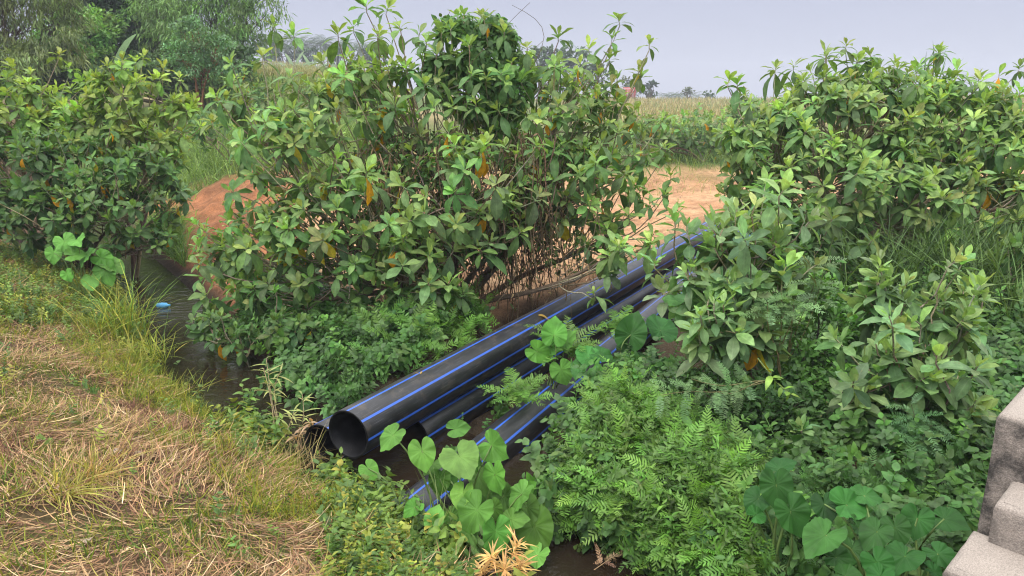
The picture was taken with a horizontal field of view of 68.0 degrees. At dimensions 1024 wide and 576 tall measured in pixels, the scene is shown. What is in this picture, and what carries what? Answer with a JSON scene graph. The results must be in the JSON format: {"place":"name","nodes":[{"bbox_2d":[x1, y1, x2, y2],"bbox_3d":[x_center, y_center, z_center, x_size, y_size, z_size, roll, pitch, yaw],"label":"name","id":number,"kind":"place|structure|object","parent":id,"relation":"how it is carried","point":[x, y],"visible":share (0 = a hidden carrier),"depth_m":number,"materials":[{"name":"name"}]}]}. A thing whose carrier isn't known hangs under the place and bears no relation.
{"place":"outdoors","nodes":[
{"label":"outdoors","id":0,"kind":"place"},
{"bbox_2d":[291,36,316,48],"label":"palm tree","id":1,"kind":"object","parent":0,"point":[306,41],"visible":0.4,"depth_m":180.42,"materials":[{"name":"grey plant"}]},
{"bbox_2d":[297,37,320,48],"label":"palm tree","id":2,"kind":"object","parent":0,"point":[314,39],"visible":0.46,"depth_m":180.89,"materials":[{"name":"grey plant"}]},
{"bbox_2d":[82,222,664,575],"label":"stream water","id":3,"kind":"structure","parent":0,"point":[563,558],"depth_m":9.67,"materials":[{"name":"black liquid"}]},
{"bbox_2d":[156,303,170,307],"bbox_3d":[-6.277,0.313,13.671,0.255,0.097,0.100,0,14,0],"label":"plastic bottle","id":4,"kind":"object","parent":3,"relation":"on","point":[158,305],"visible":0.89,"depth_m":13.64,"materials":[{"name":"blue plastic"}]},
{"bbox_2d":[233,378,259,408],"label":"leafy weed","id":5,"kind":"object","parent":3,"relation":"on","point":[250,394],"visible":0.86,"depth_m":9.06,"materials":[{"name":"green plant"}]},
{"bbox_2d":[0,76,1023,575],"bbox_3d":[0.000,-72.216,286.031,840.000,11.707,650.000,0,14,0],"label":"ground","id":6,"kind":"structure","parent":0,"point":[208,202],"depth_m":9.64,"materials":[{"name":"brown soil"}]},
{"bbox_2d":[0,46,97,246],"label":"broadleaf shrub","id":7,"kind":"object","parent":6,"relation":"on","point":[26,112],"visible":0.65,"depth_m":15.18,"materials":[{"name":"green plant"}]},
{"bbox_2d":[0,0,102,106],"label":"bamboo clump","id":8,"kind":"object","parent":6,"relation":"on","point":[26,51],"visible":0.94,"depth_m":33.81,"materials":[{"name":"green plant"}]},
{"bbox_2d":[13,1,129,106],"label":"leafy tree","id":9,"kind":"object","parent":6,"relation":"on","point":[103,41],"visible":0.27,"depth_m":37.60,"materials":[{"name":"green plant"}]},
{"bbox_2d":[0,431,142,526],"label":"grass tuft","id":10,"kind":"object","parent":6,"relation":"on","point":[56,477],"visible":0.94,"depth_m":5.45,"materials":[{"name":"plant"}]},
{"bbox_2d":[44,232,124,296],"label":"taro plant","id":11,"kind":"object","parent":6,"relation":"on","point":[108,265],"visible":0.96,"depth_m":12.83,"materials":[{"name":"green plant"}]},
{"bbox_2d":[0,119,197,270],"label":"broadleaf shrub","id":12,"kind":"object","parent":6,"relation":"on","point":[67,199],"visible":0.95,"depth_m":13.97,"materials":[{"name":"green plant"}]},
{"bbox_2d":[50,418,158,501],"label":"grass tuft","id":13,"kind":"object","parent":6,"relation":"on","point":[100,471],"visible":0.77,"depth_m":5.95,"materials":[{"name":"plant"}]},
{"bbox_2d":[41,263,187,342],"bbox_3d":[-5.797,0.249,11.300,2.346,1.161,2.354,-11,17,-37],"label":"grass tuft","id":14,"kind":"object","parent":6,"relation":"on","point":[131,319],"visible":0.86,"depth_m":11.27,"materials":[{"name":"green plant"}]},
{"bbox_2d":[35,0,194,61],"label":"leafy tree","id":15,"kind":"object","parent":6,"relation":"on","point":[108,5],"visible":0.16,"depth_m":42.13,"materials":[{"name":"green plant"}]},
{"bbox_2d":[81,33,168,109],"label":"banana plant","id":16,"kind":"object","parent":6,"relation":"on","point":[125,45],"visible":0.16,"depth_m":36.01,"materials":[{"name":"green plant"}]},
{"bbox_2d":[58,314,192,369],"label":"grass tuft","id":17,"kind":"object","parent":6,"relation":"on","point":[152,351],"visible":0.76,"depth_m":10.35,"materials":[{"name":"green plant"}]},
{"bbox_2d":[48,48,208,277],"bbox_3d":[-7.991,-2.374,15.795,3.420,5.026,2.298,0,14,0],"label":"broadleaf shrub","id":18,"kind":"object","parent":6,"relation":"on","point":[136,127],"visible":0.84,"depth_m":15.05,"materials":[{"name":"green plant"}]},
{"bbox_2d":[0,39,262,110],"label":"leafy tree","id":19,"kind":"object","parent":6,"relation":"on","point":[241,53],"visible":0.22,"depth_m":36.80,"materials":[{"name":"green plant"}]},
{"bbox_2d":[117,308,203,362],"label":"grass tuft","id":20,"kind":"object","parent":6,"relation":"on","point":[162,338],"visible":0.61,"depth_m":10.88,"materials":[{"name":"green plant"}]},
{"bbox_2d":[161,367,233,395],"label":"grass tuft","id":21,"kind":"object","parent":6,"relation":"on","point":[189,380],"visible":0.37,"depth_m":9.87,"materials":[{"name":"green plant"}]},
{"bbox_2d":[159,14,242,116],"bbox_3d":[-14.092,-10.019,34.416,3.812,4.558,2.662,0,14,0],"label":"leafy tree","id":22,"kind":"object","parent":6,"relation":"on","point":[201,59],"visible":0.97,"depth_m":33.96,"materials":[{"name":"green plant"}]},
{"bbox_2d":[169,106,232,166],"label":"scrub bush","id":23,"kind":"object","parent":6,"relation":"on","point":[210,136],"visible":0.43,"depth_m":23.47,"materials":[{"name":"green plant"}]},
{"bbox_2d":[110,0,295,98],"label":"bamboo clump","id":24,"kind":"object","parent":6,"relation":"on","point":[241,30],"visible":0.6,"depth_m":39.36,"materials":[{"name":"green plant"}]},
{"bbox_2d":[200,61,278,113],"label":"scrub bush","id":25,"kind":"object","parent":6,"relation":"on","point":[258,87],"visible":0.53,"depth_m":34.17,"materials":[{"name":"green plant"}]},
{"bbox_2d":[0,243,491,575],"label":"bank grass","id":26,"kind":"structure","parent":6,"relation":"on","point":[202,412],"depth_m":6.57,"materials":[{"name":"green plant"}]},
{"bbox_2d":[0,239,498,575],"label":"dry straw","id":27,"kind":"object","parent":6,"relation":"on","point":[146,413],"visible":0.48,"depth_m":6.14,"materials":[{"name":"beige plant"}]},
{"bbox_2d":[184,284,324,368],"bbox_3d":[-3.703,0.624,10.511,2.465,1.507,0.968,6,15,24],"label":"broadleaf sapling","id":28,"kind":"object","parent":6,"relation":"on","point":[207,330],"visible":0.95,"depth_m":10.28,"materials":[{"name":"green plant"}]},
{"bbox_2d":[146,60,389,122],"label":"corn crop","id":29,"kind":"object","parent":6,"relation":"on","point":[270,73],"visible":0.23,"depth_m":42.30,"materials":[{"name":"green plant"}]},
{"bbox_2d":[0,239,536,575],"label":"bank weeds","id":30,"kind":"object","parent":6,"relation":"on","point":[355,555],"visible":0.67,"depth_m":6.34,"materials":[{"name":"green plant"}]},
{"bbox_2d":[254,38,283,64],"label":"tree","id":31,"kind":"object","parent":6,"relation":"on","point":[268,57],"visible":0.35,"depth_m":166.98,"materials":[{"name":"green plant"}]},
{"bbox_2d":[249,33,302,64],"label":"palm tree","id":32,"kind":"object","parent":6,"relation":"on","point":[287,37],"visible":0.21,"depth_m":176.73,"materials":[{"name":"grey plant"}]},
{"bbox_2d":[223,89,345,156],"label":"scrub bush","id":33,"kind":"object","parent":6,"relation":"on","point":[306,126],"visible":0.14,"depth_m":26.44,"materials":[{"name":"green plant"}]},
{"bbox_2d":[250,356,319,454],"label":"dry weed","id":34,"kind":"object","parent":6,"relation":"on","point":[288,412],"visible":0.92,"depth_m":7.90,"materials":[{"name":"green plant"}]},
{"bbox_2d":[270,41,306,61],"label":"tree","id":35,"kind":"object","parent":6,"relation":"on","point":[289,54],"visible":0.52,"depth_m":173.17,"materials":[{"name":"green plant"}]},
{"bbox_2d":[237,413,341,475],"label":"grass tuft","id":36,"kind":"object","parent":6,"relation":"on","point":[297,449],"visible":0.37,"depth_m":7.59,"materials":[{"name":"plant"}]},
{"bbox_2d":[280,51,313,69],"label":"banana plant","id":37,"kind":"object","parent":6,"relation":"on","point":[290,60],"visible":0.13,"depth_m":117.41,"materials":[{"name":"green plant"}]},
{"bbox_2d":[286,35,311,52],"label":"palm tree","id":38,"kind":"object","parent":6,"relation":"on","point":[300,38],"visible":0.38,"depth_m":180.85,"materials":[{"name":"grey plant"}]},
{"bbox_2d":[285,418,319,450],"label":"dry weed","id":39,"kind":"object","parent":6,"relation":"on","point":[297,431],"visible":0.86,"depth_m":7.83,"materials":[{"name":"beige plant"}]},
{"bbox_2d":[293,46,320,63],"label":"tree","id":40,"kind":"object","parent":6,"relation":"on","point":[314,49],"visible":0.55,"depth_m":176.23,"materials":[{"name":"green plant"}]},
{"bbox_2d":[293,52,335,68],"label":"banana plant","id":41,"kind":"object","parent":6,"relation":"on","point":[306,60],"visible":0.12,"depth_m":115.54,"materials":[{"name":"green plant"}]},
{"bbox_2d":[305,40,325,59],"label":"palm tree","id":42,"kind":"object","parent":6,"relation":"on","point":[321,42],"visible":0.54,"depth_m":180.86,"materials":[{"name":"grey plant"}]},
{"bbox_2d":[309,37,331,52],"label":"palm tree","id":43,"kind":"object","parent":6,"relation":"on","point":[318,43],"visible":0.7,"depth_m":180.39,"materials":[{"name":"grey plant"}]},
{"bbox_2d":[309,34,335,63],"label":"palm tree","id":44,"kind":"object","parent":6,"relation":"on","point":[323,42],"visible":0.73,"depth_m":181.34,"materials":[{"name":"grey plant"}]},
{"bbox_2d":[305,415,346,464],"bbox_3d":[2.571,-0.353,15.671,0.470,0.470,18.674,7,16,28],"label":"pipe","id":45,"kind":"object","parent":6,"relation":"on","point":[327,443],"visible":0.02,"depth_m":7.93,"materials":[{"name":"black plastic"}]},
{"bbox_2d":[320,42,342,67],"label":"palm tree","id":46,"kind":"object","parent":6,"relation":"on","point":[337,53],"visible":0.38,"depth_m":182.25,"materials":[{"name":"grey plant"}]},
{"bbox_2d":[326,43,341,65],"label":"tree","id":47,"kind":"object","parent":6,"relation":"on","point":[338,58],"visible":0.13,"depth_m":184.80,"materials":[{"name":"grey plant"}]},
{"bbox_2d":[328,39,354,59],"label":"palm tree","id":48,"kind":"object","parent":6,"relation":"on","point":[341,47],"visible":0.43,"depth_m":181.70,"materials":[{"name":"grey plant"}]},
{"bbox_2d":[338,42,362,58],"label":"palm tree","id":49,"kind":"object","parent":6,"relation":"on","point":[355,56],"visible":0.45,"depth_m":181.17,"materials":[{"name":"grey plant"}]},
{"bbox_2d":[350,41,367,58],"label":"palm tree","id":50,"kind":"object","parent":6,"relation":"on","point":[364,45],"visible":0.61,"depth_m":181.24,"materials":[{"name":"grey plant"}]},
{"bbox_2d":[354,45,388,72],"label":"tree","id":51,"kind":"object","parent":6,"relation":"on","point":[368,57],"visible":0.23,"depth_m":185.60,"materials":[{"name":"grey plant"}]},
{"bbox_2d":[358,459,462,568],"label":"taro plant","id":52,"kind":"object","parent":6,"relation":"on","point":[370,469],"visible":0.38,"depth_m":6.03,"materials":[{"name":"green plant"}]},
{"bbox_2d":[408,473,454,532],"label":"grass tuft","id":53,"kind":"object","parent":6,"relation":"on","point":[437,500],"visible":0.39,"depth_m":6.12,"materials":[{"name":"green plant"}]},
{"bbox_2d":[182,0,686,331],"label":"broadleaf shrub","id":54,"kind":"object","parent":6,"relation":"on","point":[238,256],"visible":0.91,"depth_m":10.94,"materials":[{"name":"green plant"}]},
{"bbox_2d":[282,128,617,322],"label":"hanging vines","id":55,"kind":"object","parent":54,"relation":"hanging from","point":[548,235],"visible":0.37,"depth_m":11.06,"materials":[{"name":"plant"}]},
{"bbox_2d":[414,5,596,170],"bbox_3d":[-0.102,-3.034,11.563,2.771,2.491,1.058,0,14,0],"label":"climbing vine","id":56,"kind":"object","parent":54,"relation":"attached to","point":[479,45],"visible":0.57,"depth_m":11.25,"materials":[{"name":"green plant"}]},
{"bbox_2d":[380,419,511,535],"bbox_3d":[-0.484,1.776,6.439,1.113,1.296,0.672,8,16,29],"label":"taro plant","id":57,"kind":"object","parent":6,"relation":"on","point":[487,479],"visible":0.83,"depth_m":6.29,"materials":[{"name":"green plant"}]},
{"bbox_2d":[444,479,553,569],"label":"taro plant","id":58,"kind":"object","parent":6,"relation":"on","point":[530,521],"visible":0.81,"depth_m":6.07,"materials":[{"name":"green plant"}]},
{"bbox_2d":[466,525,539,575],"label":"dried plant","id":59,"kind":"object","parent":6,"relation":"on","point":[504,566],"visible":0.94,"depth_m":5.34,"materials":[{"name":"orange plant"}]},
{"bbox_2d":[476,367,554,408],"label":"fern","id":60,"kind":"object","parent":6,"relation":"on","point":[517,393],"visible":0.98,"depth_m":8.40,"materials":[{"name":"green plant"}]},
{"bbox_2d":[211,159,837,292],"bbox_3d":[2.058,-2.439,20.523,24.368,2.605,19.460,0,14,0],"label":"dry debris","id":61,"kind":"object","parent":6,"relation":"on","point":[573,228],"visible":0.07,"depth_m":20.12,"materials":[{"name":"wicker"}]},
{"bbox_2d":[329,207,749,458],"bbox_3d":[3.261,-0.718,15.795,0.490,0.490,20.043,7,16,28],"label":"pipe","id":62,"kind":"object","parent":6,"relation":"on","point":[357,428],"visible":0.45,"depth_m":8.67,"materials":[{"name":"black plastic"}]},
{"bbox_2d":[530,44,555,99],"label":"tree","id":63,"kind":"object","parent":6,"relation":"on","point":[544,51],"visible":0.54,"depth_m":142.10,"materials":[{"name":"green plant"}]},
{"bbox_2d":[525,315,576,388],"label":"taro plant","id":64,"kind":"object","parent":6,"relation":"on","point":[555,333],"visible":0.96,"depth_m":9.01,"materials":[{"name":"green plant"}]},
{"bbox_2d":[418,250,699,439],"bbox_3d":[3.040,-0.112,15.423,0.470,0.470,16.748,8,16,29],"label":"pipe","id":65,"kind":"object","parent":6,"relation":"on","point":[471,404],"visible":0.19,"depth_m":9.97,"materials":[{"name":"black plastic"}]},
{"bbox_2d":[519,315,602,367],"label":"fern","id":66,"kind":"object","parent":6,"relation":"on","point":[575,345],"visible":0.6,"depth_m":9.34,"materials":[{"name":"green plant"}]},
{"bbox_2d":[109,103,1023,348],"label":"tall grass","id":67,"kind":"structure","parent":6,"relation":"on","point":[177,252],"depth_m":10.29,"materials":[{"name":"green plant"}]},
{"bbox_2d":[394,233,749,511],"bbox_3d":[2.620,0.354,13.104,0.500,0.500,15.302,7,17,27],"label":"pipe","id":68,"kind":"object","parent":6,"relation":"on","point":[512,425],"visible":0.12,"depth_m":8.43,"materials":[{"name":"black plastic"}]},
{"bbox_2d":[550,40,594,82],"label":"tree","id":69,"kind":"object","parent":6,"relation":"on","point":[569,53],"visible":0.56,"depth_m":142.91,"materials":[{"name":"green plant"}]},
{"bbox_2d":[579,58,613,97],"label":"tree","id":70,"kind":"object","parent":6,"relation":"on","point":[595,68],"visible":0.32,"depth_m":143.88,"materials":[{"name":"green plant"}]},
{"bbox_2d":[594,542,628,569],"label":"dry weed","id":71,"kind":"object","parent":6,"relation":"on","point":[600,559],"visible":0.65,"depth_m":6.08,"materials":[{"name":"brown plant"}]},
{"bbox_2d":[600,83,635,98],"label":"farm building","id":72,"kind":"structure","parent":6,"relation":"on","point":[633,95],"depth_m":176.41,"materials":[{"name":"white"}]},
{"bbox_2d":[596,304,645,339],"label":"fern","id":73,"kind":"object","parent":6,"relation":"on","point":[618,319],"visible":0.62,"depth_m":10.03,"materials":[{"name":"green plant"}]},
{"bbox_2d":[570,311,677,381],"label":"taro plant","id":74,"kind":"object","parent":6,"relation":"on","point":[632,327],"visible":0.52,"depth_m":8.90,"materials":[{"name":"green plant"}]},
{"bbox_2d":[264,267,984,575],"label":"ferns","id":75,"kind":"object","parent":6,"relation":"on","point":[697,473],"visible":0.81,"depth_m":6.30,"materials":[{"name":"green plant"}]},
{"bbox_2d":[227,209,1023,575],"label":"ground cover","id":76,"kind":"object","parent":6,"relation":"on","point":[971,447],"visible":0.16,"depth_m":7.18,"materials":[{"name":"green plant"}]},
{"bbox_2d":[619,75,631,87],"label":"tree","id":77,"kind":"object","parent":6,"relation":"on","point":[627,80],"visible":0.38,"depth_m":192.16,"materials":[{"name":"grey plant"}]},
{"bbox_2d":[620,83,644,95],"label":"tree","id":78,"kind":"object","parent":6,"relation":"on","point":[625,85],"visible":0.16,"depth_m":183.31,"materials":[{"name":"grey plant"}]},
{"bbox_2d":[639,79,659,98],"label":"tree","id":79,"kind":"object","parent":6,"relation":"on","point":[650,92],"visible":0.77,"depth_m":159.51,"materials":[{"name":"grey plant"}]},
{"bbox_2d":[615,109,739,166],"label":"scrub bush","id":80,"kind":"object","parent":6,"relation":"on","point":[690,134],"visible":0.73,"depth_m":31.98,"materials":[{"name":"green plant"}]},
{"bbox_2d":[680,87,695,98],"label":"tree","id":81,"kind":"object","parent":6,"relation":"on","point":[690,92],"visible":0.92,"depth_m":183.53,"materials":[{"name":"grey plant"}]},
{"bbox_2d":[669,102,714,153],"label":"scrub bush","id":82,"kind":"object","parent":6,"relation":"on","point":[696,112],"visible":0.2,"depth_m":34.84,"materials":[{"name":"green plant"}]},
{"bbox_2d":[647,361,764,421],"bbox_3d":[1.773,0.939,6.829,1.128,0.524,0.485,-2,14,-7],"label":"feathery sapling","id":83,"kind":"object","parent":6,"relation":"on","point":[740,393],"visible":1,"depth_m":6.80,"materials":[{"name":"green plant"}]},
{"bbox_2d":[702,90,714,98],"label":"tree","id":84,"kind":"object","parent":6,"relation":"on","point":[708,94],"visible":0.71,"depth_m":168.95,"materials":[{"name":"grey plant"}]},
{"bbox_2d":[636,165,829,383],"bbox_3d":[2.208,0.062,7.591,1.781,2.523,1.341,-9,17,-34],"label":"broadleaf shrub","id":85,"kind":"object","parent":6,"relation":"on","point":[730,276],"visible":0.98,"depth_m":7.32,"materials":[{"name":"green plant"}]},
{"bbox_2d":[716,86,763,138],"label":"scrub bush","id":86,"kind":"object","parent":6,"relation":"on","point":[730,113],"visible":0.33,"depth_m":38.70,"materials":[{"name":"green plant"}]},
{"bbox_2d":[666,364,830,431],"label":"leaved bush","id":87,"kind":"object","parent":6,"relation":"on","point":[789,405],"visible":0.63,"depth_m":7.07,"materials":[{"name":"green plant"}]},
{"bbox_2d":[757,358,799,399],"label":"leafy shoot","id":88,"kind":"object","parent":87,"relation":"attached to","point":[769,380],"visible":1,"depth_m":6.80,"materials":[{"name":"green plant"}]},
{"bbox_2d":[743,457,811,575],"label":"taro plant","id":89,"kind":"object","parent":6,"relation":"on","point":[778,495],"visible":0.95,"depth_m":5.32,"materials":[{"name":"green plant"}]},
{"bbox_2d":[740,280,825,376],"bbox_3d":[2.527,0.401,7.179,0.854,0.945,0.606,0,14,0],"label":"feathery sapling","id":90,"kind":"object","parent":6,"relation":"on","point":[782,304],"visible":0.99,"depth_m":7.10,"materials":[{"name":"green plant"}]},
{"bbox_2d":[561,95,1023,126],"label":"ripe crop","id":91,"kind":"object","parent":6,"relation":"on","point":[686,102],"visible":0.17,"depth_m":88.64,"materials":[{"name":"plant"}]},
{"bbox_2d":[784,413,821,451],"bbox_3d":[2.566,1.389,6.713,0.320,0.566,0.294,6,15,21],"label":"broadleaf sapling","id":92,"kind":"object","parent":6,"relation":"on","point":[809,431],"visible":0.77,"depth_m":6.66,"materials":[{"name":"green plant"}]},
{"bbox_2d":[728,181,879,292],"bbox_3d":[3.928,-0.502,10.633,2.168,1.837,1.203,7,15,26],"label":"broadleaf shrub","id":93,"kind":"object","parent":6,"relation":"on","point":[823,226],"visible":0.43,"depth_m":10.26,"materials":[{"name":"green plant"}]},
{"bbox_2d":[776,248,847,358],"bbox_3d":[3.055,0.174,7.786,0.738,1.147,0.588,0,14,0],"label":"feathery sapling","id":94,"kind":"object","parent":6,"relation":"on","point":[819,286],"visible":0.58,"depth_m":7.75,"materials":[{"name":"green plant"}]},
{"bbox_2d":[770,269,874,394],"bbox_3d":[3.307,0.598,7.951,1.195,1.459,1.512,0,14,0],"label":"leaved bush","id":95,"kind":"object","parent":6,"relation":"on","point":[852,334],"visible":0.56,"depth_m":7.93,"materials":[{"name":"green plant"}]},
{"bbox_2d":[821,439,870,468],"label":"leafy shoot","id":96,"kind":"object","parent":6,"relation":"on","point":[861,460],"visible":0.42,"depth_m":6.58,"materials":[{"name":"green plant"}]},
{"bbox_2d":[711,37,1023,254],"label":"broadleaf tree","id":97,"kind":"object","parent":6,"relation":"on","point":[930,168],"visible":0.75,"depth_m":11.46,"materials":[{"name":"green plant"}]},
{"bbox_2d":[920,46,963,83],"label":"cane shoot","id":98,"kind":"object","parent":97,"relation":"attached to","point":[933,64],"visible":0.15,"depth_m":13.33,"materials":[{"name":"green plant"}]},
{"bbox_2d":[802,484,970,575],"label":"taro plant","id":99,"kind":"object","parent":6,"relation":"on","point":[893,557],"visible":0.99,"depth_m":4.74,"materials":[{"name":"green plant"}]},
{"bbox_2d":[814,239,1002,461],"bbox_3d":[3.633,0.617,6.934,1.942,2.021,1.580,0,14,0],"label":"broadleaf shrub","id":100,"kind":"object","parent":6,"relation":"on","point":[900,328],"visible":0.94,"depth_m":6.87,"materials":[{"name":"green plant"}]},
{"bbox_2d":[881,392,957,456],"bbox_3d":[3.513,1.250,6.563,0.706,0.653,0.583,0,14,0],"label":"feathery sapling","id":101,"kind":"object","parent":6,"relation":"on","point":[904,428],"visible":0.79,"depth_m":6.54,"materials":[{"name":"green plant"}]},
{"bbox_2d":[942,387,1023,575],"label":"concrete steps","id":102,"kind":"structure","parent":6,"relation":"on","point":[993,545],"depth_m":3.36,"materials":[{"name":"grey concrete"}]},
{"bbox_2d":[977,232,1023,314],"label":"broadleaf shrub","id":103,"kind":"object","parent":6,"relation":"on","point":[1017,237],"visible":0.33,"depth_m":9.47,"materials":[{"name":"green plant"}]},
{"bbox_2d":[0,0,1023,98],"label":"sky","id":104,"kind":"structure","parent":0,"point":[696,41],"materials":[{"name":"grey"}]}
]}

